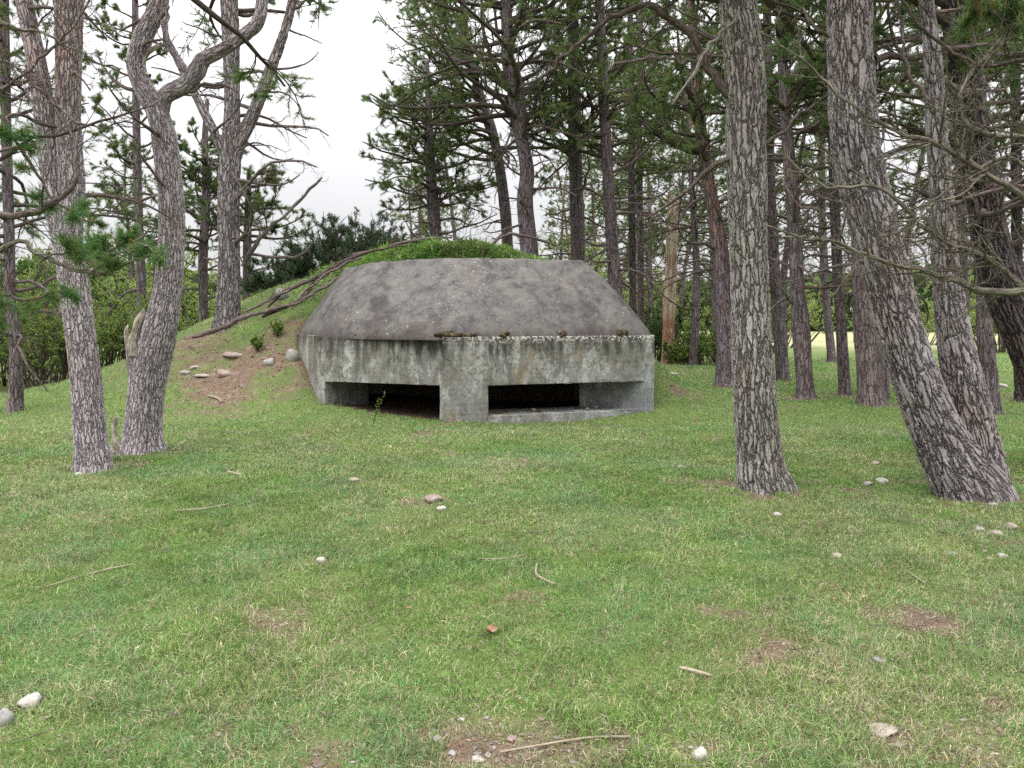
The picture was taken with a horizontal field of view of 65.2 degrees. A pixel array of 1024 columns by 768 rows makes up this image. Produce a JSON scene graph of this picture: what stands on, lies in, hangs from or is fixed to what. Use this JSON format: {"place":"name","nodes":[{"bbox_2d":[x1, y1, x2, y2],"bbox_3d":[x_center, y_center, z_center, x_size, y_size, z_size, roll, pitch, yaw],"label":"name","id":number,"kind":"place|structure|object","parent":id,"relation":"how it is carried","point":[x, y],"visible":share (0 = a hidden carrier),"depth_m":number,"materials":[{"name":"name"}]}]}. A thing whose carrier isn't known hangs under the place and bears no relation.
{"place":"outdoors","nodes":[
{"label":"outdoors","id":0,"kind":"place"},
{"bbox_2d":[0,253,1023,767],"bbox_3d":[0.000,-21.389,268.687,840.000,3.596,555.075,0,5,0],"label":"ground","id":1,"kind":"structure","parent":0,"point":[418,403],"depth_m":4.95,"materials":[{"name":"plant"}]},
{"bbox_2d":[0,707,13,726],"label":"stone","id":2,"kind":"object","parent":1,"relation":"on","point":[6,715],"visible":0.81,"depth_m":3.16,"materials":[{"name":"stone"}]},
{"bbox_2d":[0,167,25,292],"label":"pine tree","id":3,"kind":"object","parent":1,"relation":"on","point":[1,256],"visible":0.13,"depth_m":25.53,"materials":[{"name":"green plant"}]},
{"bbox_2d":[0,283,40,371],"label":"shrub","id":4,"kind":"object","parent":1,"relation":"on","point":[6,322],"visible":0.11,"depth_m":18.20,"materials":[{"name":"green plant"}]},
{"bbox_2d":[17,692,41,709],"bbox_3d":[-2.011,1.325,3.343,0.091,0.063,0.115,0,5,0],"label":"stone","id":5,"kind":"object","parent":1,"relation":"on","point":[34,697],"visible":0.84,"depth_m":3.31,"materials":[{"name":"stone"}]},
{"bbox_2d":[0,284,107,385],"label":"shrub","id":6,"kind":"object","parent":1,"relation":"on","point":[4,382],"visible":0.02,"depth_m":19.97,"materials":[{"name":"green plant"}]},
{"bbox_2d":[0,283,124,388],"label":"shrub","id":7,"kind":"object","parent":1,"relation":"on","point":[51,344],"visible":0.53,"depth_m":17.78,"materials":[{"name":"green plant"}]},
{"bbox_2d":[0,0,153,412],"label":"pine tree","id":8,"kind":"object","parent":1,"relation":"on","point":[15,400],"visible":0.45,"depth_m":13.52,"materials":[{"name":"green plant"}]},
{"bbox_2d":[0,0,175,342],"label":"pine tree","id":9,"kind":"object","parent":1,"relation":"on","point":[130,244],"visible":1,"depth_m":5.13,"materials":[{"name":"green plant"}]},
{"bbox_2d":[45,564,132,587],"bbox_3d":[-2.638,1.190,4.996,0.042,0.014,0.550,3,6,35],"label":"stick","id":10,"kind":"object","parent":1,"relation":"on","point":[111,568],"visible":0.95,"depth_m":5.05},
{"bbox_2d":[0,230,185,373],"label":"shrub","id":11,"kind":"object","parent":1,"relation":"on","point":[31,293],"visible":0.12,"depth_m":23.66,"materials":[{"name":"green plant"}]},
{"bbox_2d":[35,293,181,367],"bbox_3d":[-9.618,-1.113,19.085,3.384,2.128,2.619,0,5,0],"label":"shrub","id":12,"kind":"object","parent":1,"relation":"on","point":[117,337],"visible":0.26,"depth_m":18.76,"materials":[{"name":"green plant"}]},
{"bbox_2d":[111,415,120,455],"bbox_3d":[-4.446,0.580,8.976,0.097,0.458,0.093,0,5,0],"label":"broken stub","id":13,"kind":"object","parent":1,"relation":"on","point":[114,435],"visible":0.97,"depth_m":8.95,"materials":[{"name":"brown wood"}]},
{"bbox_2d":[16,223,217,350],"bbox_3d":[-17.887,-4.085,35.729,9.534,5.832,9.006,0,5,0],"label":"shrub","id":14,"kind":"object","parent":1,"relation":"on","point":[150,279],"visible":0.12,"depth_m":35.15,"materials":[{"name":"green plant"}]},
{"bbox_2d":[84,128,157,317],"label":"pine tree","id":15,"kind":"object","parent":1,"relation":"on","point":[131,273],"visible":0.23,"depth_m":32.65,"materials":[{"name":"green plant"}]},
{"bbox_2d":[82,0,208,321],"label":"pine tree","id":16,"kind":"object","parent":1,"relation":"on","point":[141,273],"visible":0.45,"depth_m":20.46,"materials":[{"name":"green plant"}]},
{"bbox_2d":[101,290,198,365],"bbox_3d":[-11.079,-1.678,23.758,4.347,2.875,3.976,0,5,0],"label":"shrub","id":17,"kind":"object","parent":1,"relation":"on","point":[187,298],"visible":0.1,"depth_m":23.72,"materials":[{"name":"green plant"}]},
{"bbox_2d":[0,0,317,473],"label":"pine tree","id":18,"kind":"object","parent":1,"relation":"on","point":[91,450],"visible":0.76,"depth_m":8.19,"materials":[{"name":"grey plant"}]},
{"bbox_2d":[129,277,216,330],"bbox_3d":[-11.058,-2.086,26.676,5.014,3.288,4.101,0,5,0],"label":"shrub","id":19,"kind":"object","parent":1,"relation":"on","point":[195,307],"visible":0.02,"depth_m":26.56,"materials":[{"name":"green plant"}]},
{"bbox_2d":[91,0,277,455],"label":"pine tree","id":20,"kind":"object","parent":1,"relation":"on","point":[150,347],"visible":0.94,"depth_m":9.28,"materials":[{"name":"brown plant"}]},
{"bbox_2d":[124,99,269,321],"bbox_3d":[-8.630,-4.345,22.604,3.572,7.302,3.702,0,5,0],"label":"pine tree","id":21,"kind":"object","parent":1,"relation":"on","point":[205,235],"visible":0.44,"depth_m":22.57,"materials":[{"name":"green plant"}]},
{"bbox_2d":[84,0,339,331],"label":"pine tree","id":22,"kind":"object","parent":1,"relation":"on","point":[231,143],"visible":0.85,"depth_m":16.32,"materials":[{"name":"grey plant"}]},
{"bbox_2d":[241,172,327,267],"bbox_3d":[-4.860,-3.525,17.136,1.869,2.076,0.683,-1,5,-13],"label":"branch","id":23,"kind":"object","parent":22,"relation":"attached to","point":[259,238],"visible":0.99,"depth_m":17.02,"materials":[{"name":"wood"}]},
{"bbox_2d":[217,369,229,377],"bbox_3d":[-5.366,-0.184,14.870,0.257,0.195,0.340,-4,6,-40],"label":"rock","id":24,"kind":"object","parent":1,"relation":"on","point":[222,373],"visible":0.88,"depth_m":14.75,"materials":[{"name":"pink stone"}]},
{"bbox_2d":[187,287,264,326],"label":"shrub","id":25,"kind":"object","parent":1,"relation":"on","point":[210,305],"visible":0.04,"depth_m":25.57,"materials":[{"name":"green plant"}]},
{"bbox_2d":[222,352,241,358],"bbox_3d":[-5.385,-0.541,15.501,0.479,0.170,0.381,2,5,22],"label":"rock","id":26,"kind":"object","parent":1,"relation":"on","point":[233,355],"visible":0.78,"depth_m":15.35,"materials":[{"name":"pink stone"}]},
{"bbox_2d":[192,163,314,300],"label":"pine tree","id":27,"kind":"object","parent":1,"relation":"on","point":[247,241],"visible":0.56,"depth_m":23.75,"materials":[{"name":"green plant"}]},
{"bbox_2d":[247,333,264,351],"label":"weed","id":28,"kind":"object","parent":1,"relation":"on","point":[256,342],"visible":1,"depth_m":15.20,"materials":[{"name":"green plant"}]},
{"bbox_2d":[191,276,338,338],"bbox_3d":[-4.631,-1.609,15.659,3.178,1.434,0.949,-1,5,-15],"label":"fallen bough","id":29,"kind":"object","parent":1,"relation":"on","point":[231,323],"visible":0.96,"depth_m":15.70,"materials":[{"name":"wood"}]},
{"bbox_2d":[268,319,284,336],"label":"weed","id":30,"kind":"object","parent":1,"relation":"on","point":[277,328],"visible":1,"depth_m":15.53,"materials":[{"name":"green plant"}]},
{"bbox_2d":[240,249,318,294],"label":"juniper bush","id":31,"kind":"object","parent":1,"relation":"on","point":[264,281],"visible":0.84,"depth_m":18.69,"materials":[{"name":"green plant"}]},
{"bbox_2d":[246,275,316,311],"bbox_3d":[-4.709,-1.860,16.377,0.699,0.781,1.330,5,6,45],"label":"fallen bough","id":32,"kind":"object","parent":1,"relation":"on","point":[273,297],"visible":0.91,"depth_m":16.28,"materials":[{"name":"wood"}]},
{"bbox_2d":[252,245,310,270],"bbox_3d":[-4.994,-2.731,17.363,1.364,0.566,0.223,0,5,5],"label":"fallen bough","id":33,"kind":"object","parent":1,"relation":"on","point":[279,257],"visible":0.95,"depth_m":17.31,"materials":[{"name":"wood"}]},
{"bbox_2d":[286,349,298,361],"bbox_3d":[-4.131,-0.522,15.051,0.247,0.282,0.170,-2,5,-19],"label":"rock","id":34,"kind":"object","parent":1,"relation":"on","point":[292,355],"visible":1,"depth_m":14.99,"materials":[{"name":"grey stone"}]},
{"bbox_2d":[267,262,349,307],"bbox_3d":[-4.198,-2.079,16.632,1.601,1.010,0.734,0,5,0],"label":"fallen bough","id":35,"kind":"object","parent":1,"relation":"on","point":[303,283],"visible":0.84,"depth_m":16.50,"materials":[{"name":"wood"}]},
{"bbox_2d":[256,206,399,273],"bbox_3d":[-4.571,-3.347,19.300,3.744,1.853,2.289,0,5,0],"label":"juniper bush","id":36,"kind":"object","parent":1,"relation":"on","point":[322,250],"visible":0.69,"depth_m":18.95,"materials":[{"name":"green plant"}]},
{"bbox_2d":[261,239,404,317],"bbox_3d":[-3.747,-2.213,16.602,2.957,1.698,1.201,-3,6,-36],"label":"fallen bough","id":37,"kind":"object","parent":1,"relation":"on","point":[336,263],"visible":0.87,"depth_m":16.72,"materials":[{"name":"wood"}]},
{"bbox_2d":[297,252,361,298],"bbox_3d":[-3.753,-2.257,16.422,1.376,1.087,0.508,-2,5,-25],"label":"fallen bough","id":38,"kind":"object","parent":37,"relation":"on","point":[336,268],"visible":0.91,"depth_m":16.39,"materials":[{"name":"wood"}]},
{"bbox_2d":[341,213,424,258],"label":"juniper bush","id":39,"kind":"object","parent":1,"relation":"on","point":[383,227],"visible":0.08,"depth_m":20.69,"materials":[{"name":"green plant"}]},
{"bbox_2d":[352,223,451,255],"bbox_3d":[-2.483,-3.124,18.094,2.260,1.040,0.882,0,5,0],"label":"fallen bough","id":40,"kind":"object","parent":1,"relation":"on","point":[408,241],"visible":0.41,"depth_m":18.02,"materials":[{"name":"wood"}]},
{"bbox_2d":[385,164,427,239],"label":"pine tree","id":41,"kind":"object","parent":1,"relation":"on","point":[394,215],"visible":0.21,"depth_m":48.88,"materials":[{"name":"green plant"}]},
{"bbox_2d":[290,237,551,309],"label":"grass","id":42,"kind":"structure","parent":1,"relation":"on","point":[415,251],"depth_m":17.70,"materials":[{"name":"plant"}]},
{"bbox_2d":[492,222,557,251],"bbox_3d":[0.272,-3.482,18.825,1.622,0.741,0.569,0,5,0],"label":"fallen bough","id":43,"kind":"object","parent":42,"relation":"on","point":[498,238],"visible":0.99,"depth_m":18.73,"materials":[{"name":"wood"}]},
{"bbox_2d":[391,125,464,241],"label":"pine tree","id":44,"kind":"object","parent":1,"relation":"on","point":[426,226],"visible":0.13,"depth_m":37.43,"materials":[{"name":"green plant"}]},
{"bbox_2d":[358,59,504,241],"bbox_3d":[-2.193,-5.704,21.588,4.184,5.978,3.783,0,5,0],"label":"pine tree","id":45,"kind":"object","parent":1,"relation":"on","point":[431,164],"visible":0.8,"depth_m":21.20,"materials":[{"name":"green plant"}]},
{"bbox_2d":[424,494,442,502],"bbox_3d":[-0.699,1.023,7.085,0.177,0.088,0.156,0,5,0],"label":"stone","id":46,"kind":"object","parent":1,"relation":"on","point":[430,498],"visible":0.92,"depth_m":7.05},
{"bbox_2d":[403,89,483,240],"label":"pine tree","id":47,"kind":"object","parent":1,"relation":"on","point":[452,214],"visible":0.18,"depth_m":42.64,"materials":[{"name":"green plant"}]},
{"bbox_2d":[413,230,499,258],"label":"grass tussock","id":48,"kind":"object","parent":1,"relation":"on","point":[449,250],"depth_m":17.37,"materials":[{"name":"plant"}]},
{"bbox_2d":[296,258,654,423],"bbox_3d":[-0.724,-0.774,15.742,7.058,3.249,6.309,0,5,0],"label":"bunker","id":49,"kind":"object","parent":1,"relation":"on","point":[463,333],"visible":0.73,"depth_m":13.59,"materials":[{"name":"concrete"}]},
{"bbox_2d":[361,0,620,256],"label":"pine tree","id":50,"kind":"object","parent":1,"relation":"on","point":[509,80],"visible":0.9,"depth_m":19.20,"materials":[{"name":"green plant"}]},
{"bbox_2d":[485,624,497,632],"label":"dry leaf","id":51,"kind":"object","parent":1,"relation":"on","point":[492,628],"visible":1,"depth_m":4.07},
{"bbox_2d":[372,0,615,246],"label":"pine tree","id":52,"kind":"object","parent":1,"relation":"on","point":[490,129],"visible":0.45,"depth_m":23.17,"materials":[{"name":"green plant"}]},
{"bbox_2d":[0,272,1023,472],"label":"grass","id":53,"kind":"structure","parent":1,"relation":"on","point":[818,364],"depth_m":13.30,"materials":[{"name":"plant"}]},
{"bbox_2d":[0,254,1023,331],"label":"wood","id":54,"kind":"object","parent":1,"relation":"on","point":[21,266],"visible":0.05,"depth_m":90.94,"materials":[{"name":"green plant"}]},
{"bbox_2d":[1,332,1023,767],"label":"twig litter","id":55,"kind":"object","parent":1,"relation":"on","point":[551,646],"visible":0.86,"depth_m":4.05,"materials":[{"name":"wood"}]},
{"bbox_2d":[2,420,1023,767],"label":"grass stalks","id":56,"kind":"object","parent":1,"relation":"on","point":[522,610],"depth_m":4.23,"materials":[{"name":"plant"}]},
{"bbox_2d":[537,152,590,259],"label":"pine tree","id":57,"kind":"object","parent":1,"relation":"on","point":[548,169],"visible":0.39,"depth_m":59.22,"materials":[{"name":"green plant"}]},
{"bbox_2d":[500,735,630,752],"bbox_3d":[0.202,1.358,3.033,0.510,0.014,0.039,-1,5,-11],"label":"stick","id":58,"kind":"object","parent":1,"relation":"on","point":[561,741],"visible":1,"depth_m":3.04,"materials":[{"name":"wood"}]},
{"bbox_2d":[536,154,603,266],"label":"pine tree","id":59,"kind":"object","parent":1,"relation":"on","point":[561,240],"visible":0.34,"depth_m":42.39,"materials":[{"name":"green plant"}]},
{"bbox_2d":[494,0,657,261],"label":"pine tree","id":60,"kind":"object","parent":1,"relation":"on","point":[576,180],"visible":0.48,"depth_m":21.22,"materials":[{"name":"green plant"}]},
{"bbox_2d":[552,182,602,266],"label":"pine tree","id":61,"kind":"object","parent":1,"relation":"on","point":[584,215],"visible":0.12,"depth_m":53.89,"materials":[{"name":"green plant"}]},
{"bbox_2d":[548,122,636,272],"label":"pine tree","id":62,"kind":"object","parent":1,"relation":"on","point":[591,175],"visible":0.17,"depth_m":44.41,"materials":[{"name":"green plant"}]},
{"bbox_2d":[507,0,691,312],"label":"pine tree","id":63,"kind":"object","parent":1,"relation":"on","point":[605,146],"visible":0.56,"depth_m":20.47,"materials":[{"name":"green plant"}]},
{"bbox_2d":[537,235,663,308],"bbox_3d":[2.708,-4.613,39.780,10.309,6.267,8.552,0,5,0],"label":"shrub","id":64,"kind":"object","parent":1,"relation":"on","point":[603,275],"visible":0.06,"depth_m":38.11,"materials":[{"name":"green plant"}]},
{"bbox_2d":[563,92,666,306],"bbox_3d":[3.900,-6.111,31.290,3.595,11.118,3.647,3,6,36],"label":"pine tree","id":65,"kind":"object","parent":1,"relation":"on","point":[625,259],"visible":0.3,"depth_m":31.11,"materials":[{"name":"green plant"}]},
{"bbox_2d":[584,137,645,299],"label":"pine tree","id":66,"kind":"object","parent":1,"relation":"on","point":[614,165],"visible":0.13,"depth_m":50.17,"materials":[{"name":"green plant"}]},
{"bbox_2d":[581,0,672,314],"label":"pine tree","id":67,"kind":"object","parent":1,"relation":"on","point":[628,188],"visible":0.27,"depth_m":25.55,"materials":[{"name":"green plant"}]},
{"bbox_2d":[592,139,667,296],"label":"pine tree","id":68,"kind":"object","parent":1,"relation":"on","point":[655,203],"visible":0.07,"depth_m":51.73,"materials":[{"name":"green plant"}]},
{"bbox_2d":[582,0,698,324],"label":"pine tree","id":69,"kind":"object","parent":1,"relation":"on","point":[640,258],"visible":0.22,"depth_m":27.56,"materials":[{"name":"green plant"}]},
{"bbox_2d":[613,78,698,324],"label":"pine tree","id":70,"kind":"object","parent":1,"relation":"on","point":[649,265],"visible":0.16,"depth_m":38.65,"materials":[{"name":"green plant"}]},
{"bbox_2d":[604,265,710,347],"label":"shrub","id":71,"kind":"object","parent":1,"relation":"on","point":[706,312],"visible":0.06,"depth_m":44.49,"materials":[{"name":"green plant"}]},
{"bbox_2d":[644,285,691,361],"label":"shrub","id":72,"kind":"object","parent":1,"relation":"on","point":[655,327],"visible":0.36,"depth_m":29.60,"materials":[{"name":"green plant"}]},
{"bbox_2d":[661,193,677,363],"bbox_3d":[5.343,-3.474,27.227,0.557,6.158,0.508,0,5,0],"label":"dead trunk","id":73,"kind":"object","parent":1,"relation":"on","point":[669,307],"visible":0.82,"depth_m":27.06,"materials":[{"name":"wood"}]},
{"bbox_2d":[621,91,718,333],"bbox_3d":[7.008,-7.048,35.451,4.429,12.455,4.589,4,6,43],"label":"pine tree","id":74,"kind":"object","parent":1,"relation":"on","point":[682,176],"visible":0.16,"depth_m":34.93,"materials":[{"name":"green plant"}]},
{"bbox_2d":[515,0,825,494],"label":"pine tree","id":75,"kind":"object","parent":1,"relation":"on","point":[761,468],"visible":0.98,"depth_m":7.26,"materials":[{"name":"grey plant"}]},
{"bbox_2d":[617,7,728,365],"bbox_3d":[5.553,-6.221,26.167,4.203,12.012,4.508,-4,6,-43],"label":"pine tree","id":76,"kind":"object","parent":1,"relation":"on","point":[694,331],"visible":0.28,"depth_m":26.02,"materials":[{"name":"green plant"}]},
{"bbox_2d":[652,166,718,339],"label":"pine tree","id":77,"kind":"object","parent":1,"relation":"on","point":[680,303],"visible":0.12,"depth_m":42.98,"materials":[{"name":"green plant"}]},
{"bbox_2d":[657,329,715,365],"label":"shrub","id":78,"kind":"object","parent":1,"relation":"on","point":[679,353],"visible":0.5,"depth_m":26.82,"materials":[{"name":"green plant"}]},
{"bbox_2d":[602,0,785,386],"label":"pine tree","id":79,"kind":"object","parent":1,"relation":"on","point":[694,89],"visible":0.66,"depth_m":17.13,"materials":[{"name":"green plant"}]},
{"bbox_2d":[679,666,711,676],"bbox_3d":[0.830,1.299,3.612,0.161,0.021,0.018,4,6,40],"label":"stick","id":80,"kind":"object","parent":1,"relation":"on","point":[697,671],"visible":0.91,"depth_m":3.61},
{"bbox_2d":[663,54,728,355],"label":"pine tree","id":81,"kind":"object","parent":1,"relation":"on","point":[712,301],"visible":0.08,"depth_m":33.86,"materials":[{"name":"green plant"}]},
{"bbox_2d":[692,746,707,762],"bbox_3d":[0.687,1.364,2.932,0.059,0.055,0.056,3,6,36],"label":"stone","id":82,"kind":"object","parent":1,"relation":"on","point":[700,752],"visible":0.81,"depth_m":2.92,"materials":[{"name":"stone"}]},
{"bbox_2d":[691,187,728,320],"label":"pine tree","id":83,"kind":"object","parent":1,"relation":"on","point":[725,215],"visible":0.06,"depth_m":50.41,"materials":[{"name":"green plant"}]},
{"bbox_2d":[684,317,774,362],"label":"shrub","id":84,"kind":"object","parent":1,"relation":"on","point":[710,332],"visible":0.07,"depth_m":29.47,"materials":[{"name":"green plant"}]},
{"bbox_2d":[670,2,829,380],"bbox_3d":[6.238,-5.652,19.037,4.361,11.738,3.898,-1,5,-15],"label":"pine tree","id":85,"kind":"object","parent":1,"relation":"on","point":[780,351],"visible":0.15,"depth_m":19.22,"materials":[{"name":"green plant"}]},
{"bbox_2d":[700,48,825,341],"bbox_3d":[7.696,-5.498,25.770,4.006,10.679,3.748,-4,6,-38],"label":"pine tree","id":86,"kind":"object","parent":1,"relation":"on","point":[781,242],"visible":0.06,"depth_m":25.67,"materials":[{"name":"green plant"}]},
{"bbox_2d":[688,281,851,347],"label":"shrub","id":87,"kind":"object","parent":1,"relation":"on","point":[813,302],"visible":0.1,"depth_m":44.84,"materials":[{"name":"green plant"}]},
{"bbox_2d":[654,0,889,399],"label":"pine tree","id":88,"kind":"object","parent":1,"relation":"on","point":[801,338],"visible":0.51,"depth_m":15.32,"materials":[{"name":"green plant"}]},
{"bbox_2d":[768,0,842,352],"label":"pine tree","id":89,"kind":"object","parent":1,"relation":"on","point":[785,254],"visible":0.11,"depth_m":26.18,"materials":[{"name":"green plant"}]},
{"bbox_2d":[757,0,925,395],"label":"pine tree","id":90,"kind":"object","parent":1,"relation":"on","point":[843,370],"visible":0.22,"depth_m":16.27,"materials":[{"name":"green plant"}]},
{"bbox_2d":[829,200,853,341],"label":"pine tree","id":91,"kind":"object","parent":1,"relation":"on","point":[846,262],"visible":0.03,"depth_m":58.62,"materials":[{"name":"green plant"}]},
{"bbox_2d":[774,0,912,361],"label":"pine tree","id":92,"kind":"object","parent":1,"relation":"on","point":[829,336],"visible":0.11,"depth_m":30.22,"materials":[{"name":"green plant"}]},
{"bbox_2d":[765,0,967,398],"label":"pine tree","id":93,"kind":"object","parent":1,"relation":"on","point":[884,369],"visible":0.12,"depth_m":15.46,"materials":[{"name":"green plant"}]},
{"bbox_2d":[868,722,897,737],"bbox_3d":[1.430,1.340,3.093,0.128,0.030,0.094,-2,5,-28],"label":"stone","id":94,"kind":"object","parent":1,"relation":"on","point":[890,731],"visible":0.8,"depth_m":3.08,"materials":[{"name":"stone"}]},
{"bbox_2d":[743,0,1023,344],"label":"pine tree","id":95,"kind":"object","parent":1,"relation":"on","point":[972,11],"visible":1,"depth_m":3.77,"materials":[{"name":"green plant"}]},
{"bbox_2d":[765,0,1013,406],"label":"pine tree","id":96,"kind":"object","parent":1,"relation":"on","point":[870,384],"visible":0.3,"depth_m":14.57,"materials":[{"name":"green plant"}]},
{"bbox_2d":[787,0,1023,399],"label":"pine tree","id":97,"kind":"object","parent":1,"relation":"on","point":[987,212],"visible":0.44,"depth_m":8.18,"materials":[{"name":"green plant"}]},
{"bbox_2d":[798,0,1023,502],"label":"pine tree","id":98,"kind":"object","parent":1,"relation":"on","point":[947,413],"visible":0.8,"depth_m":7.00,"materials":[{"name":"grey plant"}]},
{"bbox_2d":[851,270,975,344],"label":"shrub","id":99,"kind":"object","parent":1,"relation":"on","point":[931,312],"visible":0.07,"depth_m":51.77,"materials":[{"name":"green plant"}]},
{"bbox_2d":[845,6,988,306],"bbox_3d":[15.669,-7.604,31.585,4.842,14.177,5.382,-1,4,-23],"label":"pine tree","id":100,"kind":"object","parent":1,"relation":"on","point":[918,179],"visible":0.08,"depth_m":31.17,"materials":[{"name":"green plant"}]},
{"bbox_2d":[873,0,1023,414],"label":"pine tree","id":101,"kind":"object","parent":1,"relation":"on","point":[985,342],"visible":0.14,"depth_m":13.50,"materials":[{"name":"green plant"}]},
{"bbox_2d":[877,7,1023,317],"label":"pine tree","id":102,"kind":"object","parent":1,"relation":"on","point":[967,275],"visible":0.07,"depth_m":19.49,"materials":[{"name":"green plant"}]},
{"bbox_2d":[920,269,1005,352],"bbox_3d":[24.473,-3.816,39.425,7.441,4.695,6.759,0,5,0],"label":"shrub","id":103,"kind":"object","parent":1,"relation":"on","point":[973,325],"visible":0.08,"depth_m":39.99,"materials":[{"name":"green plant"}]},
{"bbox_2d":[915,2,1023,401],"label":"pine tree","id":104,"kind":"object","parent":1,"relation":"on","point":[1017,212],"visible":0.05,"depth_m":15.34,"materials":[{"name":"green plant"}]},
{"bbox_2d":[0,304,1023,767],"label":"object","id":105,"kind":"structure","parent":0,"point":[456,760],"depth_m":3.57,"materials":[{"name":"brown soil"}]},
{"bbox_2d":[0,0,1023,309],"label":"sky","id":106,"kind":"structure","parent":0,"point":[353,51],"materials":[{"name":"white"}]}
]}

